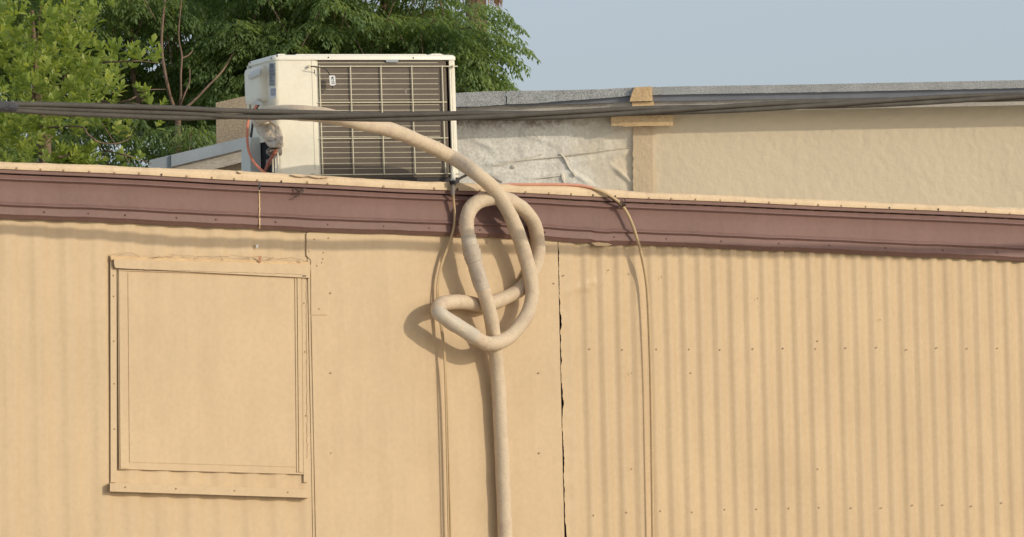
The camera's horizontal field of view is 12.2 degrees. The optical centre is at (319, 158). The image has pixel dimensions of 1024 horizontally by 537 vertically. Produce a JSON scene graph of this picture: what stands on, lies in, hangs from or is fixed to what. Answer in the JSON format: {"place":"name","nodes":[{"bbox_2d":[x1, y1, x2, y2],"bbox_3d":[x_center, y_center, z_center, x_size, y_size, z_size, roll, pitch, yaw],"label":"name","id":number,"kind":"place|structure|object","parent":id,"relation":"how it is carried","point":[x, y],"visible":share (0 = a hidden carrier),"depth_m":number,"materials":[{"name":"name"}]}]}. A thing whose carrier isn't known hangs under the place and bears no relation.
{"place":"outdoors","nodes":[
{"label":"outdoors","id":0,"kind":"place"},
{"bbox_2d":[450,0,502,87],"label":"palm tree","id":1,"kind":"object","parent":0,"point":[496,2],"visible":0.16,"depth_m":31.07,"materials":[{"name":"green plant"}]},
{"bbox_2d":[0,92,1023,121],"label":"utility cable bundle","id":2,"kind":"object","parent":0,"point":[142,111],"visible":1,"depth_m":18.17,"materials":[{"name":"black rubber"}]},
{"bbox_2d":[0,0,1023,166],"label":"sky","id":3,"kind":"structure","parent":0,"point":[578,44],"materials":[{"name":"blue"}]},
{"label":"ground","id":4,"kind":"structure","parent":0,"visible":0},
{"bbox_2d":[0,0,169,166],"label":"broadleaf tree","id":5,"kind":"object","parent":4,"relation":"on","point":[42,130],"visible":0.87,"depth_m":22.16,"materials":[{"name":"green plant"}]},
{"bbox_2d":[0,0,313,167],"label":"drooping tree","id":6,"kind":"object","parent":4,"relation":"on","point":[181,75],"visible":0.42,"depth_m":26.02,"materials":[{"name":"green plant"}]},
{"bbox_2d":[149,136,249,170],"bbox_3d":[-0.414,1.603,23.833,0.700,3.294,3.229,-1,-4,0],"label":"lean to shed","id":7,"kind":"object","parent":4,"relation":"on","point":[224,156],"visible":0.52,"depth_m":22.34,"materials":[{"name":"metal"}]},
{"bbox_2d":[216,96,249,143],"bbox_3d":[-0.224,1.460,23.957,0.408,3.589,0.857,-2,-4,7],"label":"stucco chimney","id":8,"kind":"object","parent":4,"relation":"on","point":[229,129],"visible":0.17,"depth_m":23.67,"materials":[{"name":"beige concrete"}]},
{"bbox_2d":[200,0,540,98],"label":"drooping tree","id":9,"kind":"object","parent":4,"relation":"on","point":[354,27],"visible":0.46,"depth_m":25.91,"materials":[{"name":"green plant"}]},
{"bbox_2d":[0,162,1023,536],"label":"trailer home","id":10,"kind":"object","parent":4,"relation":"on","point":[216,354],"visible":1,"depth_m":19.42,"materials":[{"name":"beige paint"}]},
{"bbox_2d":[110,252,310,497],"bbox_3d":[-0.420,0.849,18.688,0.958,0.960,0.032,1,-5,-33],"label":"boarded window","id":11,"kind":"structure","parent":10,"relation":"in","point":[212,361],"depth_m":18.69,"materials":[{"name":"beige paint"}]},
{"bbox_2d":[294,187,305,196],"bbox_3d":[-0.076,0.133,18.934,0.057,0.043,0.028,1,-4,-28],"label":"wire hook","id":12,"kind":"object","parent":10,"relation":"hanging from","point":[302,190],"visible":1,"depth_m":18.93,"materials":[{"name":"metal"}]},
{"bbox_2d":[241,54,459,189],"bbox_3d":[0.121,-0.112,19.585,0.844,0.616,0.438,0,-4,-20],"label":"air conditioner","id":13,"kind":"object","parent":10,"relation":"on","point":[378,83],"visible":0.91,"depth_m":19.46,"materials":[{"name":"paint"}]},
{"bbox_2d":[250,105,259,136],"bbox_3d":[-0.258,-0.154,19.423,0.055,0.141,0.034,-4,-5,38],"label":"dark cord","id":14,"kind":"object","parent":13,"relation":"hanging from","point":[251,131],"visible":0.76,"depth_m":19.42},
{"bbox_2d":[246,105,266,172],"bbox_3d":[-0.260,-0.078,19.328,0.072,0.316,0.200,0,-4,-11],"label":"orange cord","id":15,"kind":"object","parent":13,"relation":"attached to","point":[248,148],"visible":0.84,"depth_m":19.32,"materials":[{"name":"orange rubber"}]},
{"bbox_2d":[310,66,335,88],"bbox_3d":[0.013,-0.326,19.371,0.107,0.093,0.009,0,-4,-18],"label":"cord tag","id":16,"kind":"object","parent":13,"relation":"attached to","point":[332,79],"visible":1,"depth_m":19.38,"materials":[{"name":"white plastic"}]},
{"bbox_2d":[252,105,545,536],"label":"insulated hose","id":17,"kind":"object","parent":13,"relation":"attached to","point":[493,341],"visible":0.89,"depth_m":19.33,"materials":[{"name":"plastic"}]},
{"bbox_2d":[436,165,455,536],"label":"power cable","id":18,"kind":"object","parent":10,"relation":"attached to","point":[448,476],"visible":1,"depth_m":19.26,"materials":[{"name":"paint"}]},
{"bbox_2d":[455,174,501,184],"bbox_3d":[0.642,0.085,19.403,0.250,0.056,0.023,2,-5,-38],"label":"grey cable","id":19,"kind":"object","parent":18,"relation":"attached to","point":[465,175],"visible":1,"depth_m":19.34,"materials":[{"name":"grey plastic"}]},
{"bbox_2d":[505,183,653,536],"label":"faded cord","id":20,"kind":"object","parent":10,"relation":"hanging from","point":[648,323],"visible":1,"depth_m":19.80,"materials":[{"name":"beige plastic"}]},
{"bbox_2d":[606,195,625,206],"bbox_3d":[1.224,0.173,19.760,0.108,0.059,0.035,2,-5,-35],"label":"cord tie","id":21,"kind":"object","parent":10,"relation":"attached to","point":[623,204],"visible":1,"depth_m":19.76,"materials":[{"name":"beige plastic"}]},
{"bbox_2d":[456,80,1023,207],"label":"neighbour house","id":22,"kind":"structure","parent":4,"relation":"on","point":[970,153],"depth_m":22.95,"materials":[{"name":"paint"}]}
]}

